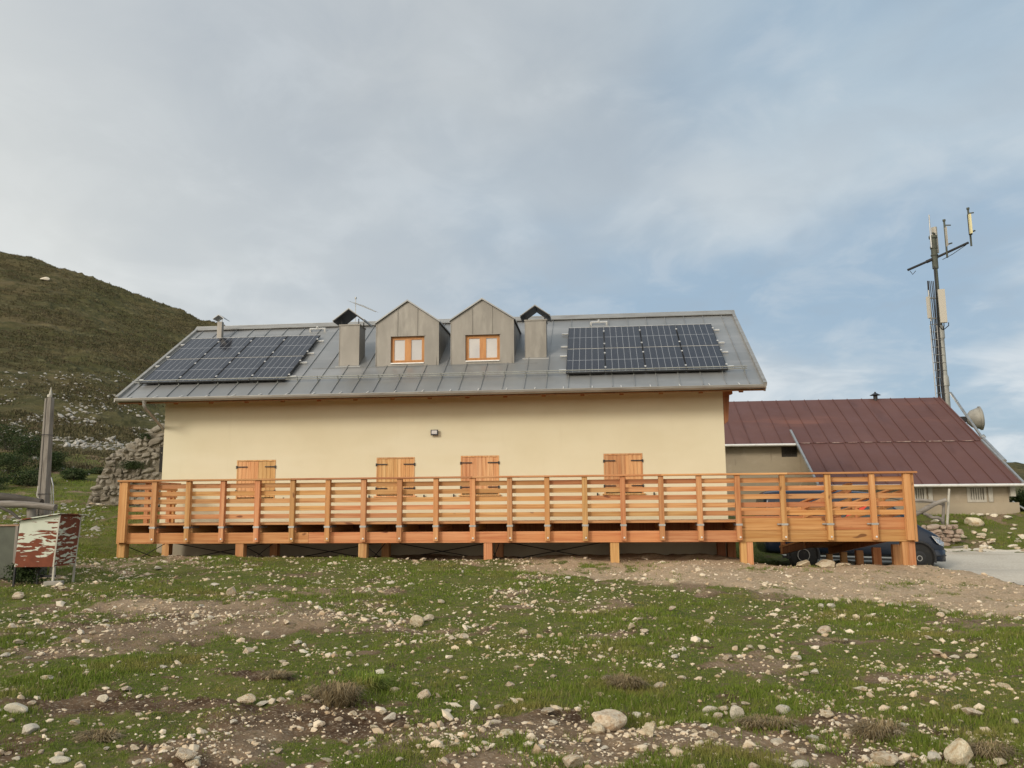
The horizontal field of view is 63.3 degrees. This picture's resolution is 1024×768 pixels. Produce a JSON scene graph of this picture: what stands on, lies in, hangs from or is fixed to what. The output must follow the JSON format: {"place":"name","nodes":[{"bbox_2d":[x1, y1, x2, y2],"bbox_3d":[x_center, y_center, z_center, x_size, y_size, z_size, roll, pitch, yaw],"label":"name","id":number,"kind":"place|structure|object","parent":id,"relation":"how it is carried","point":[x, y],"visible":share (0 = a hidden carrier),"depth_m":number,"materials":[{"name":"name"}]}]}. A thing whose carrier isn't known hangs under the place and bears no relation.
{"place":"outdoors","nodes":[
{"label":"outdoors","id":0,"kind":"place"},
{"bbox_2d":[0,252,1014,499],"bbox_3d":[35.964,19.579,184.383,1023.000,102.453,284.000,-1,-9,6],"label":"hillside","id":1,"kind":"structure","parent":0,"point":[34,404],"depth_m":115.28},
{"bbox_2d":[0,418,37,449],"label":"shrub","id":2,"kind":"object","parent":1,"relation":"on","point":[5,436],"visible":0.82,"depth_m":53.36,"materials":[{"name":"green plant"}]},
{"bbox_2d":[7,430,54,458],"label":"shrub","id":3,"kind":"object","parent":1,"relation":"on","point":[30,450],"visible":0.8,"depth_m":49.30,"materials":[{"name":"green plant"}]},
{"bbox_2d":[0,370,164,537],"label":"scree","id":4,"kind":"structure","parent":1,"relation":"on","point":[84,445],"depth_m":60.72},
{"bbox_2d":[0,252,225,468],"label":"heath","id":5,"kind":"object","parent":1,"relation":"on","point":[95,426],"visible":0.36,"depth_m":106.14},
{"bbox_2d":[0,449,1023,767],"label":"ground","id":6,"kind":"structure","parent":0,"point":[690,581],"depth_m":8.52,"materials":[{"name":"soil"}]},
{"bbox_2d":[0,471,21,489],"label":"shrub","id":7,"kind":"object","parent":6,"relation":"on","point":[2,481],"visible":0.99,"depth_m":38.41,"materials":[{"name":"green plant"}]},
{"bbox_2d":[4,702,27,713],"bbox_3d":[-3.437,2.256,5.766,0.174,0.073,0.081,6,-12,11],"label":"rock","id":8,"kind":"object","parent":6,"relation":"on","point":[15,707],"visible":0.97,"depth_m":5.74,"materials":[{"name":"white stone"}]},
{"bbox_2d":[12,592,23,598],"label":"rock","id":9,"kind":"object","parent":6,"relation":"on","point":[17,595],"visible":1,"depth_m":12.78,"materials":[{"name":"stone"}]},
{"bbox_2d":[0,450,37,473],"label":"shrub","id":10,"kind":"object","parent":6,"relation":"on","point":[10,459],"visible":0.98,"depth_m":44.29,"materials":[{"name":"green plant"}]},
{"bbox_2d":[13,639,24,643],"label":"rock","id":11,"kind":"object","parent":6,"relation":"on","point":[18,641],"visible":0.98,"depth_m":8.95,"materials":[{"name":"stone"}]},
{"bbox_2d":[0,524,46,578],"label":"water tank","id":12,"kind":"object","parent":6,"relation":"on","point":[9,533],"visible":0.39,"depth_m":15.06,"materials":[{"name":"metal"}]},
{"bbox_2d":[1,562,48,583],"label":"nettle","id":13,"kind":"object","parent":6,"relation":"on","point":[24,574],"visible":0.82,"depth_m":14.50,"materials":[{"name":"green plant"}]},
{"bbox_2d":[3,468,55,485],"bbox_3d":[-23.463,4.533,40.192,2.704,1.024,1.970,-1,-9,6],"label":"shrub","id":14,"kind":"object","parent":6,"relation":"on","point":[30,478],"visible":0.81,"depth_m":39.88,"materials":[{"name":"green plant"}]},
{"bbox_2d":[22,723,39,734],"bbox_3d":[-3.152,2.256,5.432,0.105,0.056,0.115,-4,2,-29],"label":"rock","id":15,"kind":"object","parent":6,"relation":"on","point":[30,728],"visible":1,"depth_m":5.41,"materials":[{"name":"white stone"}]},
{"bbox_2d":[36,387,53,516],"bbox_3d":[-9.914,1.877,17.647,0.237,3.657,0.527,-1,-9,6],"label":"wooden pole","id":16,"kind":"object","parent":6,"relation":"on","point":[45,479],"visible":0.7,"depth_m":17.66,"materials":[{"name":"grey wood"}]},
{"bbox_2d":[0,493,57,522],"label":"log rail","id":17,"kind":"object","parent":16,"relation":"attached to","point":[31,505],"visible":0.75,"depth_m":16.97,"materials":[{"name":"grey wood"}]},
{"bbox_2d":[12,513,88,586],"bbox_3d":[-8.199,2.962,14.720,0.820,1.329,0.959,-1,-8,1],"label":"metal cabinet","id":18,"kind":"object","parent":6,"relation":"on","point":[51,541],"visible":0.88,"depth_m":14.38,"materials":[{"name":"metal"}]},
{"bbox_2d":[29,449,72,471],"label":"shrub","id":19,"kind":"object","parent":6,"relation":"on","point":[56,461],"visible":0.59,"depth_m":45.64,"materials":[{"name":"green plant"}]},
{"bbox_2d":[43,581,63,585],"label":"concrete block","id":20,"kind":"structure","parent":6,"relation":"on","point":[48,583],"depth_m":14.14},
{"bbox_2d":[49,756,70,764],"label":"rock","id":21,"kind":"object","parent":6,"relation":"on","point":[57,760],"visible":0.99,"depth_m":4.79,"materials":[{"name":"white stone"}]},
{"bbox_2d":[68,719,79,724],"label":"rock","id":22,"kind":"object","parent":6,"relation":"on","point":[74,722],"visible":1,"depth_m":5.51,"materials":[{"name":"stone"}]},
{"bbox_2d":[57,468,96,479],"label":"shrub","id":23,"kind":"object","parent":6,"relation":"on","point":[74,473],"visible":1,"depth_m":42.28,"materials":[{"name":"green plant"}]},
{"bbox_2d":[86,467,103,473],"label":"shrub","id":24,"kind":"object","parent":6,"relation":"on","point":[98,470],"visible":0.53,"depth_m":45.03,"materials":[{"name":"green plant"}]},
{"bbox_2d":[65,724,127,743],"bbox_3d":[-2.668,2.257,5.314,0.483,0.088,0.368,-5,-10,30],"label":"grass tuft","id":25,"kind":"object","parent":6,"relation":"on","point":[97,735],"visible":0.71,"depth_m":5.28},
{"bbox_2d":[97,694,108,702],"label":"rock","id":26,"kind":"object","parent":6,"relation":"on","point":[103,698],"visible":1,"depth_m":6.23,"materials":[{"name":"white stone"}]},
{"bbox_2d":[86,423,164,506],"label":"ruined wall","id":27,"kind":"structure","parent":6,"relation":"on","point":[105,489],"depth_m":31.13,"materials":[{"name":"stone"}]},
{"bbox_2d":[109,460,150,469],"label":"wall plant","id":28,"kind":"object","parent":27,"relation":"attached to","point":[130,464],"depth_m":30.98,"materials":[{"name":"green plant"}]},
{"bbox_2d":[138,432,151,439],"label":"wall plant","id":29,"kind":"object","parent":27,"relation":"attached to","point":[144,434],"depth_m":31.19,"materials":[{"name":"green plant"}]},
{"bbox_2d":[175,747,197,760],"bbox_3d":[-1.893,2.159,4.827,0.120,0.079,0.164,4,-9,-26],"label":"rock","id":30,"kind":"object","parent":6,"relation":"on","point":[184,754],"visible":1,"depth_m":4.78,"materials":[{"name":"stone"}]},
{"bbox_2d":[185,758,200,767],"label":"rock","id":31,"kind":"object","parent":6,"relation":"on","point":[192,762],"visible":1,"depth_m":4.76,"materials":[{"name":"stone"}]},
{"bbox_2d":[226,586,236,595],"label":"rock","id":32,"kind":"object","parent":6,"relation":"on","point":[231,591],"visible":0.97,"depth_m":13.09,"materials":[{"name":"stone"}]},
{"bbox_2d":[237,693,255,702],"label":"rock","id":33,"kind":"object","parent":6,"relation":"on","point":[248,698],"visible":1,"depth_m":6.15,"materials":[{"name":"stone"}]},
{"bbox_2d":[243,647,254,653],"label":"rock","id":34,"kind":"object","parent":6,"relation":"on","point":[248,650],"visible":0.93,"depth_m":8.60,"materials":[{"name":"stone"}]},
{"bbox_2d":[256,669,295,679],"bbox_3d":[-1.933,2.401,6.835,0.378,0.070,0.388,6,-10,-36],"label":"grass tuft","id":35,"kind":"object","parent":6,"relation":"on","point":[277,674],"visible":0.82,"depth_m":6.80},
{"bbox_2d":[301,678,372,708],"bbox_3d":[-1.310,2.291,6.197,0.589,0.173,0.735,3,-9,-21],"label":"grass tuft","id":36,"kind":"object","parent":6,"relation":"on","point":[334,694],"visible":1,"depth_m":6.08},
{"bbox_2d":[326,668,401,692],"bbox_3d":[-1.204,2.379,6.708,0.672,0.167,0.871,-1,-9,6],"label":"grass tuft","id":37,"kind":"object","parent":6,"relation":"on","point":[362,678],"visible":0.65,"depth_m":6.59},
{"bbox_2d":[383,712,395,721],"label":"rock","id":38,"kind":"object","parent":6,"relation":"on","point":[390,717],"visible":1,"depth_m":5.64,"materials":[{"name":"white stone"}]},
{"bbox_2d":[410,615,423,626],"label":"rock","id":39,"kind":"object","parent":6,"relation":"on","point":[417,620],"visible":0.98,"depth_m":10.19,"materials":[{"name":"stone"}]},
{"bbox_2d":[417,689,430,698],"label":"rock","id":40,"kind":"object","parent":6,"relation":"on","point":[421,694],"visible":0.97,"depth_m":6.28,"materials":[{"name":"stone"}]},
{"bbox_2d":[423,614,433,620],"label":"rock","id":41,"kind":"object","parent":6,"relation":"on","point":[427,617],"visible":0.84,"depth_m":10.41,"materials":[{"name":"stone"}]},
{"bbox_2d":[114,298,766,556],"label":"house","id":42,"kind":"structure","parent":6,"relation":"on","point":[479,387],"depth_m":22.61,"materials":[{"name":"paint"}]},
{"bbox_2d":[140,359,199,383],"bbox_3d":[-9.870,-0.385,24.061,1.074,0.046,1.670,-1,25,6],"label":"solar panel","id":43,"kind":"object","parent":42,"relation":"attached to","point":[169,369],"visible":1,"depth_m":24.03,"materials":[{"name":"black glass"}]},
{"bbox_2d":[168,338,222,358],"bbox_3d":[-9.729,-1.091,25.588,1.074,0.046,1.670,-1,25,6],"label":"solar panel","id":44,"kind":"object","parent":42,"relation":"attached to","point":[197,348],"visible":1,"depth_m":25.56,"materials":[{"name":"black glass"}]},
{"bbox_2d":[176,358,233,382],"bbox_3d":[-8.813,-0.409,23.953,1.074,0.046,1.670,-1,25,6],"label":"solar panel","id":45,"kind":"object","parent":42,"relation":"attached to","point":[206,368],"visible":1,"depth_m":23.92,"materials":[{"name":"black glass"}]},
{"bbox_2d":[202,337,254,357],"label":"solar panel","id":46,"kind":"object","parent":42,"relation":"attached to","point":[231,347],"visible":1,"depth_m":25.45,"materials":[{"name":"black glass"}]},
{"bbox_2d":[212,357,268,381],"bbox_3d":[-7.757,-0.433,23.845,1.074,0.046,1.670,-1,25,6],"label":"solar panel","id":47,"kind":"object","parent":42,"relation":"attached to","point":[243,367],"visible":1,"depth_m":23.82,"materials":[{"name":"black glass"}]},
{"bbox_2d":[235,336,287,357],"bbox_3d":[-7.617,-1.139,25.371,1.074,0.046,1.670,-1,25,6],"label":"solar panel","id":48,"kind":"object","parent":42,"relation":"attached to","point":[265,346],"visible":1,"depth_m":25.34,"materials":[{"name":"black glass"}]},
{"bbox_2d":[249,356,303,380],"bbox_3d":[-6.701,-0.458,23.736,1.074,0.046,1.670,-1,25,6],"label":"solar panel","id":49,"kind":"object","parent":42,"relation":"attached to","point":[279,366],"visible":1,"depth_m":23.71,"materials":[{"name":"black glass"}]},
{"bbox_2d":[270,335,320,356],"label":"solar panel","id":50,"kind":"object","parent":42,"relation":"attached to","point":[299,345],"visible":1,"depth_m":25.23,"materials":[{"name":"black glass"}]},
{"bbox_2d":[350,297,376,321],"bbox_3d":[-4.681,-2.324,26.586,0.444,1.297,1.782,6,-11,-37],"label":"tv antenna","id":51,"kind":"object","parent":42,"relation":"attached to","point":[360,305],"visible":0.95,"depth_m":27.05,"materials":[{"name":"metal"}]},
{"bbox_2d":[566,348,605,373],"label":"solar panel","id":52,"kind":"object","parent":42,"relation":"attached to","point":[586,358],"visible":1,"depth_m":22.78,"materials":[{"name":"blue glass"}]},
{"bbox_2d":[567,327,604,348],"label":"solar panel","id":53,"kind":"object","parent":42,"relation":"attached to","point":[584,337],"visible":1,"depth_m":24.30,"materials":[{"name":"blue glass"}]},
{"bbox_2d":[604,326,642,347],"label":"solar panel","id":54,"kind":"object","parent":42,"relation":"attached to","point":[620,336],"visible":1,"depth_m":24.20,"materials":[{"name":"blue glass"}]},
{"bbox_2d":[605,347,645,372],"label":"solar panel","id":55,"kind":"object","parent":42,"relation":"attached to","point":[624,357],"visible":1,"depth_m":22.68,"materials":[{"name":"blue glass"}]},
{"bbox_2d":[640,325,679,346],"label":"solar panel","id":56,"kind":"object","parent":42,"relation":"attached to","point":[658,335],"visible":1,"depth_m":24.09,"materials":[{"name":"blue glass"}]},
{"bbox_2d":[643,346,686,371],"bbox_3d":[4.155,-0.693,22.594,1.074,0.046,1.670,-1,25,6],"label":"solar panel","id":57,"kind":"object","parent":42,"relation":"attached to","point":[663,356],"visible":1,"depth_m":22.57,"materials":[{"name":"blue glass"}]},
{"bbox_2d":[675,324,718,345],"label":"solar panel","id":58,"kind":"object","parent":42,"relation":"attached to","point":[695,334],"visible":1,"depth_m":23.98,"materials":[{"name":"blue glass"}]},
{"bbox_2d":[681,345,727,370],"bbox_3d":[5.211,-0.717,22.486,1.074,0.046,1.670,-1,25,6],"label":"solar panel","id":59,"kind":"object","parent":42,"relation":"attached to","point":[702,355],"visible":1,"depth_m":22.46,"materials":[{"name":"blue glass"}]},
{"bbox_2d":[440,757,448,763],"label":"rock","id":60,"kind":"object","parent":6,"relation":"on","point":[444,760],"visible":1,"depth_m":4.64,"materials":[{"name":"stone"}]},
{"bbox_2d":[470,700,478,710],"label":"rock","id":61,"kind":"object","parent":6,"relation":"on","point":[473,704],"visible":1,"depth_m":6.01,"materials":[{"name":"white stone"}]},
{"bbox_2d":[499,729,512,737],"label":"rock","id":62,"kind":"object","parent":6,"relation":"on","point":[504,731],"visible":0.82,"depth_m":5.06,"materials":[{"name":"stone"}]},
{"bbox_2d":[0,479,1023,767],"bbox_3d":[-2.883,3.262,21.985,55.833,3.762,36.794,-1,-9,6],"label":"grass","id":63,"kind":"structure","parent":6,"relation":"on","point":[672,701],"depth_m":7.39,"materials":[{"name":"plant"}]},
{"bbox_2d":[0,552,1023,767],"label":"gravel","id":64,"kind":"structure","parent":6,"relation":"on","point":[447,715],"depth_m":7.57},
{"bbox_2d":[0,478,1023,767],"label":"dry grass","id":65,"kind":"structure","parent":6,"relation":"on","point":[510,664],"depth_m":7.38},
{"bbox_2d":[116,471,917,565],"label":"wooden deck","id":66,"kind":"structure","parent":6,"relation":"on","point":[832,531],"depth_m":19.39,"materials":[{"name":"brown wood"}]},
{"bbox_2d":[541,707,554,713],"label":"rock","id":67,"kind":"object","parent":6,"relation":"on","point":[546,710],"visible":1,"depth_m":5.84,"materials":[{"name":"stone"}]},
{"bbox_2d":[562,754,583,767],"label":"rock","id":68,"kind":"object","parent":6,"relation":"on","point":[570,760],"visible":0.98,"depth_m":4.50,"materials":[{"name":"stone"}]},
{"bbox_2d":[590,722,604,733],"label":"rock","id":69,"kind":"object","parent":6,"relation":"on","point":[596,727],"visible":1,"depth_m":5.36,"materials":[{"name":"stone"}]},
{"bbox_2d":[591,709,626,731],"bbox_3d":[0.635,2.232,5.489,0.222,0.120,0.222,6,-11,-39],"label":"rock","id":70,"kind":"object","parent":6,"relation":"on","point":[612,720],"visible":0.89,"depth_m":5.42,"materials":[{"name":"stone"}]},
{"bbox_2d":[601,671,654,689],"bbox_3d":[0.931,2.437,6.786,0.501,0.103,0.595,-1,-9,6],"label":"grass tuft","id":71,"kind":"object","parent":6,"relation":"on","point":[621,680],"visible":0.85,"depth_m":6.73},
{"bbox_2d":[642,722,655,736],"bbox_3d":[0.873,2.162,5.196,0.087,0.089,0.082,5,-10,-31],"label":"rock","id":72,"kind":"object","parent":6,"relation":"on","point":[648,729],"visible":0.98,"depth_m":5.17,"materials":[{"name":"stone"}]},
{"bbox_2d":[702,706,718,712],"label":"rock","id":73,"kind":"object","parent":6,"relation":"on","point":[708,707],"visible":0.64,"depth_m":6.00,"materials":[{"name":"white stone"}]},
{"bbox_2d":[706,730,718,737],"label":"rock","id":74,"kind":"object","parent":6,"relation":"on","point":[711,733],"visible":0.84,"depth_m":5.16,"materials":[{"name":"stone"}]},
{"bbox_2d":[730,705,743,719],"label":"rock","id":75,"kind":"object","parent":6,"relation":"on","point":[735,710],"visible":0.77,"depth_m":5.80,"materials":[{"name":"white stone"}]},
{"bbox_2d":[748,762,760,767],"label":"rock","id":76,"kind":"object","parent":6,"relation":"on","point":[752,765],"visible":1,"depth_m":4.44,"materials":[{"name":"stone"}]},
{"bbox_2d":[732,712,803,730],"bbox_3d":[1.684,2.247,5.498,0.530,0.081,0.418,-1,-9,6],"label":"grass tuft","id":77,"kind":"object","parent":6,"relation":"on","point":[752,721],"visible":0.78,"depth_m":5.46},
{"bbox_2d":[771,738,783,743],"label":"rock","id":78,"kind":"object","parent":6,"relation":"on","point":[779,740],"visible":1,"depth_m":5.16,"materials":[{"name":"white stone"}]},
{"bbox_2d":[776,704,790,713],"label":"rock","id":79,"kind":"object","parent":6,"relation":"on","point":[780,707],"visible":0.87,"depth_m":5.75,"materials":[{"name":"white stone"}]},
{"bbox_2d":[790,655,800,659],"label":"rock","id":80,"kind":"object","parent":6,"relation":"on","point":[797,657],"visible":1,"depth_m":7.74,"materials":[{"name":"white stone"}]},
{"bbox_2d":[791,759,808,767],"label":"rock","id":81,"kind":"object","parent":6,"relation":"on","point":[801,763],"visible":0.94,"depth_m":4.60,"materials":[{"name":"white stone"}]},
{"bbox_2d":[796,560,810,566],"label":"rock","id":82,"kind":"object","parent":6,"relation":"on","point":[806,563],"visible":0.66,"depth_m":18.72,"materials":[{"name":"stone"}]},
{"bbox_2d":[805,735,819,740],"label":"rock","id":83,"kind":"object","parent":6,"relation":"on","point":[813,737],"visible":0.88,"depth_m":5.23,"materials":[{"name":"white stone"}]},
{"bbox_2d":[817,625,830,633],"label":"rock","id":84,"kind":"object","parent":6,"relation":"on","point":[823,629],"visible":0.91,"depth_m":9.34,"materials":[{"name":"stone"}]},
{"bbox_2d":[815,559,834,566],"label":"rock","id":85,"kind":"object","parent":6,"relation":"on","point":[825,563],"visible":0.78,"depth_m":18.71,"materials":[{"name":"stone"}]},
{"bbox_2d":[819,710,833,717],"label":"rock","id":86,"kind":"object","parent":6,"relation":"on","point":[827,713],"visible":1,"depth_m":5.58,"materials":[{"name":"stone"}]},
{"bbox_2d":[819,637,852,643],"bbox_3d":[3.423,2.745,8.822,0.544,0.067,0.517,2,-9,-18],"label":"rock","id":87,"kind":"object","parent":6,"relation":"on","point":[832,640],"visible":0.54,"depth_m":8.80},
{"bbox_2d":[835,563,850,566],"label":"rock","id":88,"kind":"object","parent":6,"relation":"on","point":[842,564],"visible":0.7,"depth_m":18.65,"materials":[{"name":"stone"}]},
{"bbox_2d":[853,686,866,691],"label":"rock","id":89,"kind":"object","parent":6,"relation":"on","point":[863,688],"visible":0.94,"depth_m":6.48,"materials":[{"name":"stone"}]},
{"bbox_2d":[724,392,1023,514],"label":"barn","id":90,"kind":"structure","parent":6,"relation":"on","point":[940,446],"depth_m":33.65,"materials":[{"name":"metal"}]},
{"bbox_2d":[914,487,926,502],"bbox_3d":[14.849,4.064,30.502,0.670,0.586,0.170,-1,-9,6],"label":"window frame","id":91,"kind":"structure","parent":90,"relation":"in","point":[919,492],"depth_m":30.45,"materials":[{"name":"white wood"}]},
{"bbox_2d":[966,487,986,501],"bbox_3d":[16.926,4.017,30.289,0.670,0.586,0.170,-1,-9,6],"label":"window frame","id":92,"kind":"structure","parent":90,"relation":"in","point":[974,494],"depth_m":30.24,"materials":[{"name":"white wood"}]},
{"bbox_2d":[835,714,917,743],"bbox_3d":[2.318,2.196,5.249,0.530,0.111,0.578,-4,-9,23],"label":"grass tuft","id":93,"kind":"object","parent":6,"relation":"on","point":[868,730],"visible":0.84,"depth_m":5.21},
{"bbox_2d":[870,751,898,765],"bbox_3d":[2.116,2.123,4.697,0.155,0.074,0.156,6,-16,-8],"label":"rock","id":94,"kind":"object","parent":6,"relation":"on","point":[884,758],"visible":0.98,"depth_m":4.67,"materials":[{"name":"stone"}]},
{"bbox_2d":[889,489,949,523],"bbox_3d":[13.535,4.119,27.787,2.314,1.200,0.677,-1,-9,6],"label":"log fence","id":95,"kind":"object","parent":6,"relation":"on","point":[932,504],"visible":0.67,"depth_m":27.63,"materials":[{"name":"grey wood"}]},
{"bbox_2d":[927,751,940,760],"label":"rock","id":96,"kind":"object","parent":6,"relation":"on","point":[931,755],"visible":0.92,"depth_m":4.73,"materials":[{"name":"white stone"}]},
{"bbox_2d":[921,524,963,545],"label":"dry stone wall","id":97,"kind":"structure","parent":6,"relation":"on","point":[947,535],"depth_m":26.68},
{"bbox_2d":[907,207,1006,461],"bbox_3d":[19.521,-1.363,35.091,3.017,14.369,6.839,-1,-9,6],"label":"radio mast","id":98,"kind":"object","parent":6,"relation":"on","point":[974,419],"visible":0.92,"depth_m":37.55,"materials":[{"name":"metal"}]},
{"bbox_2d":[943,738,973,765],"bbox_3d":[2.566,2.111,4.757,0.151,0.143,0.133,0,-9,-3],"label":"rock","id":99,"kind":"object","parent":6,"relation":"on","point":[958,751],"visible":1,"depth_m":4.73,"materials":[{"name":"stone"}]},
{"bbox_2d":[961,707,981,715],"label":"rock","id":100,"kind":"object","parent":6,"relation":"on","point":[972,711],"visible":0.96,"depth_m":5.65,"materials":[{"name":"stone"}]},
{"bbox_2d":[964,517,984,526],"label":"boulder","id":101,"kind":"object","parent":6,"relation":"on","point":[972,521],"visible":0.9,"depth_m":28.53,"materials":[{"name":"stone"}]},
{"bbox_2d":[967,737,1023,763],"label":"grass tuft","id":102,"kind":"object","parent":6,"relation":"on","point":[983,748],"visible":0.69,"depth_m":4.84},
{"bbox_2d":[993,758,1006,765],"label":"rock","id":103,"kind":"object","parent":6,"relation":"on","point":[1001,761],"visible":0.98,"depth_m":4.70,"materials":[{"name":"stone"}]},
{"bbox_2d":[996,682,1010,688],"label":"rock","id":104,"kind":"object","parent":6,"relation":"on","point":[1002,685],"visible":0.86,"depth_m":6.35,"materials":[{"name":"stone"}]},
{"bbox_2d":[1009,489,1023,511],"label":"shrub","id":105,"kind":"object","parent":6,"relation":"on","point":[1019,498],"visible":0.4,"depth_m":32.13,"materials":[{"name":"green plant"}]},
{"bbox_2d":[0,0,1023,463],"label":"sky","id":106,"kind":"structure","parent":0,"point":[782,165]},
{"bbox_2d":[781,548,1023,585],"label":"road","id":107,"kind":"structure","parent":0,"point":[1006,565],"depth_m":23.65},
{"bbox_2d":[756,490,946,566],"bbox_3d":[9.546,4.100,23.484,4.906,2.272,1.986,0,-8,7],"label":"parked van","id":108,"kind":"object","parent":107,"relation":"on","point":[929,547],"visible":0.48,"depth_m":22.71,"materials":[{"name":"blue paint"}]},
{"bbox_2d":[1006,462,1023,496],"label":"hill","id":109,"kind":"structure","parent":0,"point":[1017,468],"depth_m":195.68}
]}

